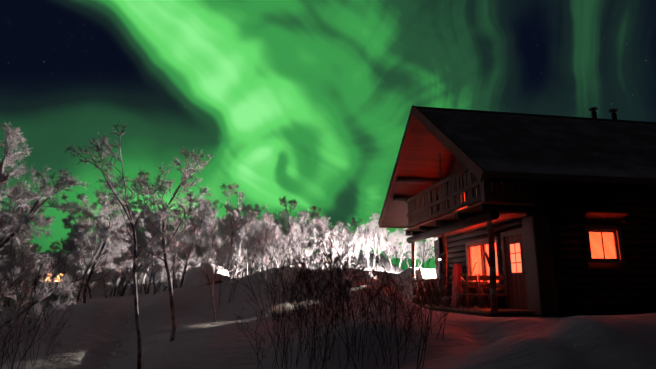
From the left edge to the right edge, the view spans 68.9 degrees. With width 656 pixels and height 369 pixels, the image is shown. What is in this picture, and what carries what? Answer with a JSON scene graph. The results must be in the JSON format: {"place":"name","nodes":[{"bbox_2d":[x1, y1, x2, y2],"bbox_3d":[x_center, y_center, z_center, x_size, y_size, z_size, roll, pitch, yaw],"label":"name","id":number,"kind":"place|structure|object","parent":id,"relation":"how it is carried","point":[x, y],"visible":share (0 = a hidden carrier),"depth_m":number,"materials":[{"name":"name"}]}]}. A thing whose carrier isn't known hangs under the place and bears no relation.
{"place":"outdoors","nodes":[
{"label":"outdoors","id":0,"kind":"place"},
{"bbox_2d":[0,252,655,368],"bbox_3d":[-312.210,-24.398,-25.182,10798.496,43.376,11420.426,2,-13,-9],"label":"ground snow","id":1,"kind":"structure","parent":0,"point":[100,332],"depth_m":9.74,"materials":[{"name":"white snow"}]},
{"bbox_2d":[0,234,33,306],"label":"birch","id":2,"kind":"object","parent":1,"relation":"on","point":[7,249],"visible":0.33,"depth_m":15.69,"materials":[{"name":"white plant"}]},
{"bbox_2d":[0,233,38,305],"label":"birch","id":3,"kind":"object","parent":1,"relation":"on","point":[34,250],"visible":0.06,"depth_m":17.39,"materials":[{"name":"white plant"}]},
{"bbox_2d":[0,271,45,368],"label":"shrub","id":4,"kind":"object","parent":1,"relation":"on","point":[34,327],"visible":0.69,"depth_m":7.82,"materials":[{"name":"brown plant"}]},
{"bbox_2d":[7,243,48,306],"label":"birch","id":5,"kind":"object","parent":1,"relation":"on","point":[18,273],"visible":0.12,"depth_m":20.35,"materials":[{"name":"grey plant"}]},
{"bbox_2d":[0,290,57,365],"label":"shrub","id":6,"kind":"object","parent":1,"relation":"on","point":[19,325],"visible":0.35,"depth_m":9.03,"materials":[{"name":"brown plant"}]},
{"bbox_2d":[15,291,73,366],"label":"shrub","id":7,"kind":"object","parent":1,"relation":"on","point":[65,322],"visible":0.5,"depth_m":9.40,"materials":[{"name":"brown plant"}]},
{"bbox_2d":[0,121,91,355],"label":"birch","id":8,"kind":"object","parent":1,"relation":"on","point":[10,218],"visible":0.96,"depth_m":8.39,"materials":[{"name":"grey plant"}]},
{"bbox_2d":[19,256,78,288],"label":"tree","id":9,"kind":"object","parent":1,"relation":"on","point":[51,273],"visible":0.08,"depth_m":24.95,"materials":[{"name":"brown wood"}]},
{"bbox_2d":[0,228,107,368],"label":"shrub","id":10,"kind":"object","parent":1,"relation":"on","point":[31,290],"visible":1,"depth_m":7.18,"materials":[{"name":"grey plant"}]},
{"bbox_2d":[44,230,84,297],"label":"birch","id":11,"kind":"object","parent":1,"relation":"on","point":[63,259],"visible":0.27,"depth_m":15.18,"materials":[{"name":"white plant"}]},
{"bbox_2d":[48,231,111,296],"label":"birch","id":12,"kind":"object","parent":1,"relation":"on","point":[58,243],"visible":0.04,"depth_m":21.44,"materials":[{"name":"white plant"}]},
{"bbox_2d":[55,233,111,298],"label":"birch","id":13,"kind":"object","parent":1,"relation":"on","point":[63,245],"visible":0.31,"depth_m":14.78,"materials":[{"name":"white plant"}]},
{"bbox_2d":[69,235,120,296],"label":"birch","id":14,"kind":"object","parent":1,"relation":"on","point":[108,283],"depth_m":21.41,"materials":[{"name":"white plant"}]},
{"bbox_2d":[50,192,145,304],"bbox_3d":[-7.015,1.944,14.461,3.574,3.657,2.262,-12,-17,43],"label":"birch","id":15,"kind":"object","parent":1,"relation":"on","point":[110,250],"visible":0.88,"depth_m":13.97,"materials":[{"name":"grey plant"}]},
{"bbox_2d":[91,221,130,295],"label":"birch","id":16,"kind":"object","parent":1,"relation":"on","point":[115,289],"visible":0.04,"depth_m":19.75,"materials":[{"name":"white plant"}]},
{"bbox_2d":[84,237,143,297],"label":"birch","id":17,"kind":"object","parent":1,"relation":"on","point":[98,270],"visible":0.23,"depth_m":15.60,"materials":[{"name":"white plant"}]},
{"bbox_2d":[96,197,161,295],"bbox_3d":[-6.673,2.271,16.639,2.071,3.637,3.066,-1,-12,5],"label":"birch","id":18,"kind":"object","parent":1,"relation":"on","point":[138,259],"visible":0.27,"depth_m":16.09,"materials":[{"name":"white plant"}]},
{"bbox_2d":[114,232,148,295],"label":"birch","id":19,"kind":"object","parent":1,"relation":"on","point":[139,278],"depth_m":21.28,"materials":[{"name":"white plant"}]},
{"bbox_2d":[63,122,213,368],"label":"slim birch","id":20,"kind":"object","parent":1,"relation":"on","point":[112,186],"visible":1,"depth_m":8.57,"materials":[{"name":"grey plant"}]},
{"bbox_2d":[108,195,170,296],"bbox_3d":[-6.424,2.157,16.118,2.012,3.624,1.998,-6,-14,24],"label":"birch","id":21,"kind":"object","parent":1,"relation":"on","point":[145,259],"visible":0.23,"depth_m":15.97,"materials":[{"name":"white plant"}]},
{"bbox_2d":[115,227,177,293],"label":"birch","id":22,"kind":"object","parent":1,"relation":"on","point":[150,283],"visible":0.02,"depth_m":20.28,"materials":[{"name":"white plant"}]},
{"bbox_2d":[93,148,213,341],"bbox_3d":[-3.521,1.225,9.726,2.326,4.354,2.189,2,-13,-9],"label":"slim birch","id":23,"kind":"object","parent":1,"relation":"on","point":[185,184],"visible":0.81,"depth_m":10.07,"materials":[{"name":"grey plant"}]},
{"bbox_2d":[123,201,187,293],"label":"birch","id":24,"kind":"object","parent":1,"relation":"on","point":[144,276],"visible":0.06,"depth_m":18.30,"materials":[{"name":"white plant"}]},
{"bbox_2d":[138,234,181,293],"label":"birch","id":25,"kind":"object","parent":1,"relation":"on","point":[145,286],"visible":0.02,"depth_m":26.11,"materials":[{"name":"white plant"}]},
{"bbox_2d":[138,212,182,294],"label":"birch","id":26,"kind":"object","parent":1,"relation":"on","point":[153,256],"visible":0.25,"depth_m":15.53,"materials":[{"name":"white plant"}]},
{"bbox_2d":[148,211,200,291],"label":"birch","id":27,"kind":"object","parent":1,"relation":"on","point":[164,274],"visible":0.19,"depth_m":20.21,"materials":[{"name":"white plant"}]},
{"bbox_2d":[142,198,223,288],"bbox_3d":[-4.949,2.148,16.363,2.865,3.322,1.911,-1,-12,7],"label":"birch","id":28,"kind":"object","parent":1,"relation":"on","point":[200,257],"visible":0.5,"depth_m":16.21,"materials":[{"name":"grey plant"}]},
{"bbox_2d":[160,243,211,287],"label":"birch","id":29,"kind":"object","parent":1,"relation":"on","point":[176,280],"depth_m":20.64,"materials":[{"name":"white plant"}]},
{"bbox_2d":[167,215,209,274],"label":"birch","id":30,"kind":"object","parent":1,"relation":"on","point":[179,255],"visible":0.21,"depth_m":17.70,"materials":[{"name":"white plant"}]},
{"bbox_2d":[182,264,229,286],"bbox_3d":[-4.119,3.276,16.110,1.421,1.199,1.518,-5,-13,22],"label":"boulder","id":31,"kind":"object","parent":1,"relation":"on","point":[195,276],"visible":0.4,"depth_m":15.65,"materials":[{"name":"grey stone"}]},
{"bbox_2d":[193,218,227,264],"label":"birch","id":32,"kind":"object","parent":1,"relation":"on","point":[211,258],"visible":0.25,"depth_m":17.43,"materials":[{"name":"white plant"}]},
{"bbox_2d":[192,227,233,272],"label":"birch","id":33,"kind":"object","parent":1,"relation":"on","point":[222,257],"visible":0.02,"depth_m":21.62,"materials":[{"name":"white plant"}]},
{"bbox_2d":[186,201,251,266],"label":"birch","id":34,"kind":"object","parent":1,"relation":"on","point":[244,208],"visible":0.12,"depth_m":28.51,"materials":[{"name":"white plant"}]},
{"bbox_2d":[194,208,249,321],"bbox_3d":[-2.805,2.055,12.171,1.400,3.105,1.289,-7,-14,30],"label":"slim birch","id":35,"kind":"object","parent":1,"relation":"on","point":[217,255],"visible":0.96,"depth_m":12.20,"materials":[{"name":"white plant"}]},
{"bbox_2d":[193,243,254,301],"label":"shrub","id":36,"kind":"object","parent":1,"relation":"on","point":[227,268],"visible":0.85,"depth_m":12.72,"materials":[{"name":"brown plant"}]},
{"bbox_2d":[183,200,272,279],"bbox_3d":[-3.920,2.378,18.491,3.447,3.492,1.936,3,-13,-13],"label":"birch","id":37,"kind":"object","parent":1,"relation":"on","point":[235,251],"visible":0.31,"depth_m":18.38,"materials":[{"name":"white plant"}]},
{"bbox_2d":[200,183,258,269],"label":"birch","id":38,"kind":"object","parent":1,"relation":"on","point":[230,190],"visible":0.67,"depth_m":17.47,"materials":[{"name":"white plant"}]},
{"bbox_2d":[230,233,258,276],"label":"birch","id":39,"kind":"object","parent":1,"relation":"on","point":[242,270],"visible":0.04,"depth_m":23.04,"materials":[{"name":"white plant"}]},
{"bbox_2d":[229,208,260,280],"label":"birch","id":40,"kind":"object","parent":1,"relation":"on","point":[239,242],"visible":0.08,"depth_m":22.38,"materials":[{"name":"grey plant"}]},
{"bbox_2d":[230,220,274,274],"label":"birch","id":41,"kind":"object","parent":1,"relation":"on","point":[247,236],"visible":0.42,"depth_m":17.97,"materials":[{"name":"white plant"}]},
{"bbox_2d":[247,214,278,271],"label":"birch","id":42,"kind":"object","parent":1,"relation":"on","point":[260,266],"depth_m":21.34,"materials":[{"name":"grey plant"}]},
{"bbox_2d":[247,214,288,270],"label":"birch","id":43,"kind":"object","parent":1,"relation":"on","point":[276,230],"visible":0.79,"depth_m":16.80,"materials":[{"name":"white plant"}]},
{"bbox_2d":[235,268,303,368],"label":"shrub","id":44,"kind":"object","parent":1,"relation":"on","point":[283,311],"visible":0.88,"depth_m":8.09,"materials":[{"name":"brown plant"}]},
{"bbox_2d":[242,230,299,319],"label":"shrub","id":45,"kind":"object","parent":1,"relation":"on","point":[255,256],"visible":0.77,"depth_m":11.48,"materials":[{"name":"brown plant"}]},
{"bbox_2d":[226,254,318,368],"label":"shrub","id":46,"kind":"object","parent":1,"relation":"on","point":[275,291],"visible":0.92,"depth_m":8.55,"materials":[{"name":"brown plant"}]},
{"bbox_2d":[238,211,313,299],"bbox_3d":[-1.487,2.029,13.266,2.051,2.675,1.119,4,-13,-17],"label":"tree","id":47,"kind":"object","parent":1,"relation":"on","point":[266,251],"visible":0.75,"depth_m":13.18,"materials":[{"name":"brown plant"}]},
{"bbox_2d":[248,217,307,268],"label":"birch","id":48,"kind":"object","parent":1,"relation":"on","point":[294,233],"visible":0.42,"depth_m":17.54,"materials":[{"name":"white plant"}]},
{"bbox_2d":[245,195,315,267],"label":"birch","id":49,"kind":"object","parent":1,"relation":"on","point":[285,212],"visible":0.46,"depth_m":20.86,"materials":[{"name":"white plant"}]},
{"bbox_2d":[263,236,320,354],"bbox_3d":[-0.471,2.144,9.123,1.513,2.457,1.424,6,-14,-25],"label":"shrub","id":50,"kind":"object","parent":1,"relation":"on","point":[267,268],"visible":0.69,"depth_m":9.21,"materials":[{"name":"brown plant"}]},
{"bbox_2d":[267,215,321,287],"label":"tree","id":51,"kind":"object","parent":1,"relation":"on","point":[299,243],"visible":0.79,"depth_m":13.49,"materials":[{"name":"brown plant"}]},
{"bbox_2d":[265,261,326,368],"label":"shrub","id":52,"kind":"object","parent":1,"relation":"on","point":[291,319],"visible":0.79,"depth_m":8.55,"materials":[{"name":"brown plant"}]},
{"bbox_2d":[282,220,313,266],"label":"birch","id":53,"kind":"object","parent":1,"relation":"on","point":[300,221],"visible":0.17,"depth_m":20.90,"materials":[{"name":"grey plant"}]},
{"bbox_2d":[263,284,341,368],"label":"shrub","id":54,"kind":"object","parent":1,"relation":"on","point":[327,303],"visible":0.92,"depth_m":7.64,"materials":[{"name":"brown plant"}]},
{"bbox_2d":[292,226,319,268],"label":"birch","id":55,"kind":"object","parent":1,"relation":"on","point":[308,258],"visible":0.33,"depth_m":21.23,"materials":[{"name":"white plant"}]},
{"bbox_2d":[276,239,340,336],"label":"shrub","id":56,"kind":"object","parent":1,"relation":"on","point":[309,280],"visible":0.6,"depth_m":9.82,"materials":[{"name":"brown plant"}]},
{"bbox_2d":[282,242,348,340],"bbox_3d":[-0.263,2.245,9.912,0.785,2.020,1.765,-7,-14,29],"label":"shrub","id":57,"kind":"object","parent":1,"relation":"on","point":[298,262],"visible":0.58,"depth_m":9.57,"materials":[{"name":"brown plant"}]},
{"bbox_2d":[290,244,346,366],"bbox_3d":[-0.197,2.174,8.532,0.949,2.277,1.530,4,-13,-17],"label":"shrub","id":58,"kind":"object","parent":1,"relation":"on","point":[328,279],"visible":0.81,"depth_m":8.31,"materials":[{"name":"brown plant"}]},
{"bbox_2d":[293,297,351,368],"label":"shrub","id":59,"kind":"object","parent":1,"relation":"on","point":[331,321],"visible":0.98,"depth_m":7.52,"materials":[{"name":"brown plant"}]},
{"bbox_2d":[306,221,348,269],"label":"birch","id":60,"kind":"object","parent":1,"relation":"on","point":[335,232],"visible":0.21,"depth_m":22.60,"materials":[{"name":"white plant"}]},
{"bbox_2d":[310,236,351,324],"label":"shrub","id":61,"kind":"object","parent":1,"relation":"on","point":[329,274],"visible":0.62,"depth_m":10.02,"materials":[{"name":"brown plant"}]},
{"bbox_2d":[313,216,349,260],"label":"birch","id":62,"kind":"object","parent":1,"relation":"on","point":[326,223],"visible":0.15,"depth_m":29.69,"materials":[{"name":"white plant"}]},
{"bbox_2d":[324,232,339,267],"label":"tree","id":63,"kind":"object","parent":1,"relation":"on","point":[331,242],"visible":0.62,"depth_m":15.24,"materials":[{"name":"white plant"}]},
{"bbox_2d":[297,237,367,360],"bbox_3d":[0.096,2.186,8.884,1.467,2.358,1.526,1,-12,-6],"label":"shrub","id":64,"kind":"object","parent":1,"relation":"on","point":[317,295],"visible":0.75,"depth_m":8.70,"materials":[{"name":"brown plant"}]},
{"bbox_2d":[306,205,369,267],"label":"birch","id":65,"kind":"object","parent":1,"relation":"on","point":[318,228],"visible":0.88,"depth_m":19.83,"materials":[{"name":"white plant"}]},
{"bbox_2d":[333,246,347,272],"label":"tree","id":66,"kind":"object","parent":1,"relation":"on","point":[340,257],"visible":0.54,"depth_m":14.87,"materials":[{"name":"white plant"}]},
{"bbox_2d":[321,232,360,291],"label":"shrub","id":67,"kind":"object","parent":1,"relation":"on","point":[347,247],"visible":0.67,"depth_m":12.80,"materials":[{"name":"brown plant"}]},
{"bbox_2d":[316,218,378,319],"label":"shrub","id":68,"kind":"object","parent":1,"relation":"on","point":[348,261],"visible":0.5,"depth_m":10.16,"materials":[{"name":"brown plant"}]},
{"bbox_2d":[322,265,374,368],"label":"shrub","id":69,"kind":"object","parent":1,"relation":"on","point":[353,318],"visible":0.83,"depth_m":8.15,"materials":[{"name":"brown plant"}]},
{"bbox_2d":[334,226,365,265],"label":"birch","id":70,"kind":"object","parent":1,"relation":"on","point":[359,251],"visible":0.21,"depth_m":25.51,"materials":[{"name":"white plant"}]},
{"bbox_2d":[326,251,395,362],"bbox_3d":[0.690,2.275,8.747,1.601,2.070,1.025,12,-17,-43],"label":"shrub","id":71,"kind":"object","parent":1,"relation":"on","point":[382,287],"visible":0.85,"depth_m":8.59,"materials":[{"name":"brown plant"}]},
{"bbox_2d":[321,234,403,357],"bbox_3d":[0.834,2.116,8.915,1.462,2.322,2.055,12,-17,-42],"label":"shrub","id":72,"kind":"object","parent":1,"relation":"on","point":[368,292],"visible":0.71,"depth_m":8.75,"materials":[{"name":"brown plant"}]},
{"bbox_2d":[298,250,429,368],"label":"shrub","id":73,"kind":"object","parent":1,"relation":"on","point":[345,269],"visible":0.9,"depth_m":7.83,"materials":[{"name":"brown plant"}]},
{"bbox_2d":[358,212,381,259],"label":"birch","id":74,"kind":"object","parent":1,"relation":"on","point":[373,221],"visible":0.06,"depth_m":29.27,"materials":[{"name":"white plant"}]},
{"bbox_2d":[355,219,387,266],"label":"birch","id":75,"kind":"object","parent":1,"relation":"on","point":[367,239],"visible":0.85,"depth_m":24.40,"materials":[{"name":"white plant"}]},
{"bbox_2d":[350,236,412,313],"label":"shrub","id":76,"kind":"object","parent":1,"relation":"on","point":[379,270],"visible":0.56,"depth_m":11.41,"materials":[{"name":"brown plant"}]},
{"bbox_2d":[371,221,396,262],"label":"birch","id":77,"kind":"object","parent":1,"relation":"on","point":[387,245],"visible":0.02,"depth_m":29.56,"materials":[{"name":"white plant"}]},
{"bbox_2d":[382,229,402,259],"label":"birch","id":78,"kind":"object","parent":1,"relation":"on","point":[390,244],"visible":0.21,"depth_m":35.40,"materials":[{"name":"white plant"}]},
{"bbox_2d":[375,223,415,269],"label":"birch","id":79,"kind":"object","parent":1,"relation":"on","point":[396,236],"visible":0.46,"depth_m":28.68,"materials":[{"name":"white plant"}]},
{"bbox_2d":[364,272,426,364],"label":"shrub","id":80,"kind":"object","parent":1,"relation":"on","point":[401,301],"visible":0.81,"depth_m":8.24,"materials":[{"name":"brown plant"}]},
{"bbox_2d":[358,244,438,367],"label":"shrub","id":81,"kind":"object","parent":1,"relation":"on","point":[375,306],"visible":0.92,"depth_m":7.97,"materials":[{"name":"brown plant"}]},
{"bbox_2d":[346,250,452,368],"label":"shrub","id":82,"kind":"object","parent":1,"relation":"on","point":[387,277],"visible":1,"depth_m":7.28,"materials":[{"name":"brown plant"}]},
{"bbox_2d":[378,275,426,346],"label":"shrub","id":83,"kind":"object","parent":1,"relation":"on","point":[403,310],"visible":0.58,"depth_m":8.92,"materials":[{"name":"brown plant"}]},
{"bbox_2d":[395,235,432,267],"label":"birch","id":84,"kind":"object","parent":1,"relation":"on","point":[423,243],"visible":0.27,"depth_m":34.18,"materials":[{"name":"white plant"}]},
{"bbox_2d":[376,246,453,341],"bbox_3d":[1.505,2.061,9.103,1.971,2.014,1.244,-10,-16,40],"label":"shrub","id":85,"kind":"object","parent":1,"relation":"on","point":[427,291],"visible":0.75,"depth_m":8.94,"materials":[{"name":"brown plant"}]},
{"bbox_2d":[410,238,437,265],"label":"birch","id":86,"kind":"object","parent":1,"relation":"on","point":[426,248],"visible":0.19,"depth_m":29.01,"materials":[{"name":"white plant"}]},
{"bbox_2d":[391,235,469,339],"bbox_3d":[2.030,2.021,9.272,1.235,2.216,1.173,-11,-17,41],"label":"shrub","id":87,"kind":"object","parent":1,"relation":"on","point":[465,286],"visible":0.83,"depth_m":9.26,"materials":[{"name":"brown plant"}]},
{"bbox_2d":[416,304,540,316],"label":"porch deck","id":88,"kind":"structure","parent":1,"relation":"on","point":[488,312],"depth_m":11.83,"materials":[{"name":"brown wood"}]},
{"bbox_2d":[414,277,444,306],"bbox_3d":[3.801,3.490,15.565,1.194,0.867,2.776,2,-13,-9],"label":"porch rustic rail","id":89,"kind":"object","parent":88,"relation":"on","point":[424,280],"visible":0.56,"depth_m":15.45,"materials":[{"name":"brown wood"}]},
{"bbox_2d":[451,263,460,306],"bbox_3d":[3.692,2.888,13.781,0.100,1.240,0.420,8,-13,-8],"label":"sled","id":90,"kind":"object","parent":88,"relation":"on","point":[456,279],"visible":0.96,"depth_m":13.70,"materials":[{"name":"red wood"}]},
{"bbox_2d":[440,281,487,306],"bbox_3d":[4.088,3.316,14.451,0.800,0.734,1.700,2,-13,-9],"label":"porch table","id":91,"kind":"object","parent":88,"relation":"on","point":[463,299],"visible":0.54,"depth_m":13.76,"materials":[{"name":"brown wood"}]},
{"bbox_2d":[456,274,479,307],"bbox_3d":[3.897,2.976,13.350,0.478,0.914,0.474,8,-15,-32],"label":"porch chair","id":92,"kind":"object","parent":88,"relation":"on","point":[473,277],"visible":0.88,"depth_m":13.22,"materials":[{"name":"brown wood"}]},
{"bbox_2d":[471,274,489,307],"bbox_3d":[4.261,2.953,13.242,0.478,0.914,0.474,4,-13,-18],"label":"porch chair","id":93,"kind":"object","parent":88,"relation":"on","point":[483,277],"visible":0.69,"depth_m":13.08,"materials":[{"name":"brown wood"}]},
{"bbox_2d":[488,275,506,307],"bbox_3d":[4.686,2.941,13.183,0.478,0.914,0.474,1,-12,-4],"label":"porch chair","id":94,"kind":"object","parent":88,"relation":"on","point":[500,277],"visible":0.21,"depth_m":13.06,"materials":[{"name":"brown wood"}]},
{"bbox_2d":[0,0,655,269],"label":"sky","id":95,"kind":"structure","parent":0,"point":[310,102],"materials":[{"name":"green"}]},
{"bbox_2d":[417,282,443,303],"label":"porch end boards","id":96,"kind":"object","parent":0,"point":[422,290],"visible":0.14,"depth_m":16.87,"materials":[{"name":"brown wood"}]},
{"bbox_2d":[437,182,655,314],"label":"cabin log walls","id":97,"kind":"structure","parent":0,"point":[585,288],"depth_m":12.06,"materials":[{"name":"brown wood"}]},
{"bbox_2d":[393,177,447,200],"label":"roof beams","id":98,"kind":"structure","parent":97,"relation":"attached to","point":[415,180],"depth_m":17.00,"materials":[{"name":"brown wood"}]},
{"bbox_2d":[447,158,472,194],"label":"cabin gable boards","id":99,"kind":"object","parent":97,"relation":"attached to","point":[458,165],"visible":0.08,"depth_m":16.57,"materials":[{"name":"brown wood"}]},
{"bbox_2d":[404,202,534,242],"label":"balcony floor","id":100,"kind":"structure","parent":97,"relation":"attached to","point":[474,216],"depth_m":13.10,"materials":[{"name":"brown wood"}]},
{"bbox_2d":[406,167,531,227],"bbox_3d":[3.994,0.415,14.795,1.310,1.350,5.930,2,-13,-9],"label":"balcony railing","id":101,"kind":"object","parent":100,"relation":"on","point":[422,207],"visible":0.79,"depth_m":13.53,"materials":[{"name":"brown wood"}]},
{"bbox_2d":[455,174,529,309],"bbox_3d":[4.752,1.516,14.208,0.185,4.350,4.050,2,-13,-9],"label":"cabin gable joinery","id":102,"kind":"object","parent":97,"relation":"in","point":[514,268],"visible":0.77,"depth_m":12.98,"materials":[{"name":"brown wood"}]},
{"bbox_2d":[434,216,558,314],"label":"cabin corner boards","id":103,"kind":"object","parent":97,"relation":"attached to","point":[540,272],"visible":0.69,"depth_m":11.49,"materials":[{"name":"brown wood"}]},
{"bbox_2d":[378,105,655,227],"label":"cabin roof","id":104,"kind":"structure","parent":97,"relation":"on","point":[481,145],"depth_m":13.61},
{"bbox_2d":[411,153,497,310],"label":"porch posts","id":105,"kind":"object","parent":104,"relation":"attached to","point":[491,259],"visible":0.75,"depth_m":11.76,"materials":[{"name":"brown wood"}]},
{"bbox_2d":[589,107,617,119],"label":"cabin chimneys","id":106,"kind":"object","parent":104,"relation":"on","point":[592,110],"visible":0.62,"depth_m":16.68,"materials":[{"name":"black metal"}]},
{"bbox_2d":[580,211,629,262],"bbox_3d":[6.952,1.329,11.963,1.170,1.241,0.428,2,-13,-9],"label":"window","id":107,"kind":"structure","parent":97,"relation":"in","point":[603,244],"depth_m":12.05,"materials":[{"name":"orange glass"}]}
]}

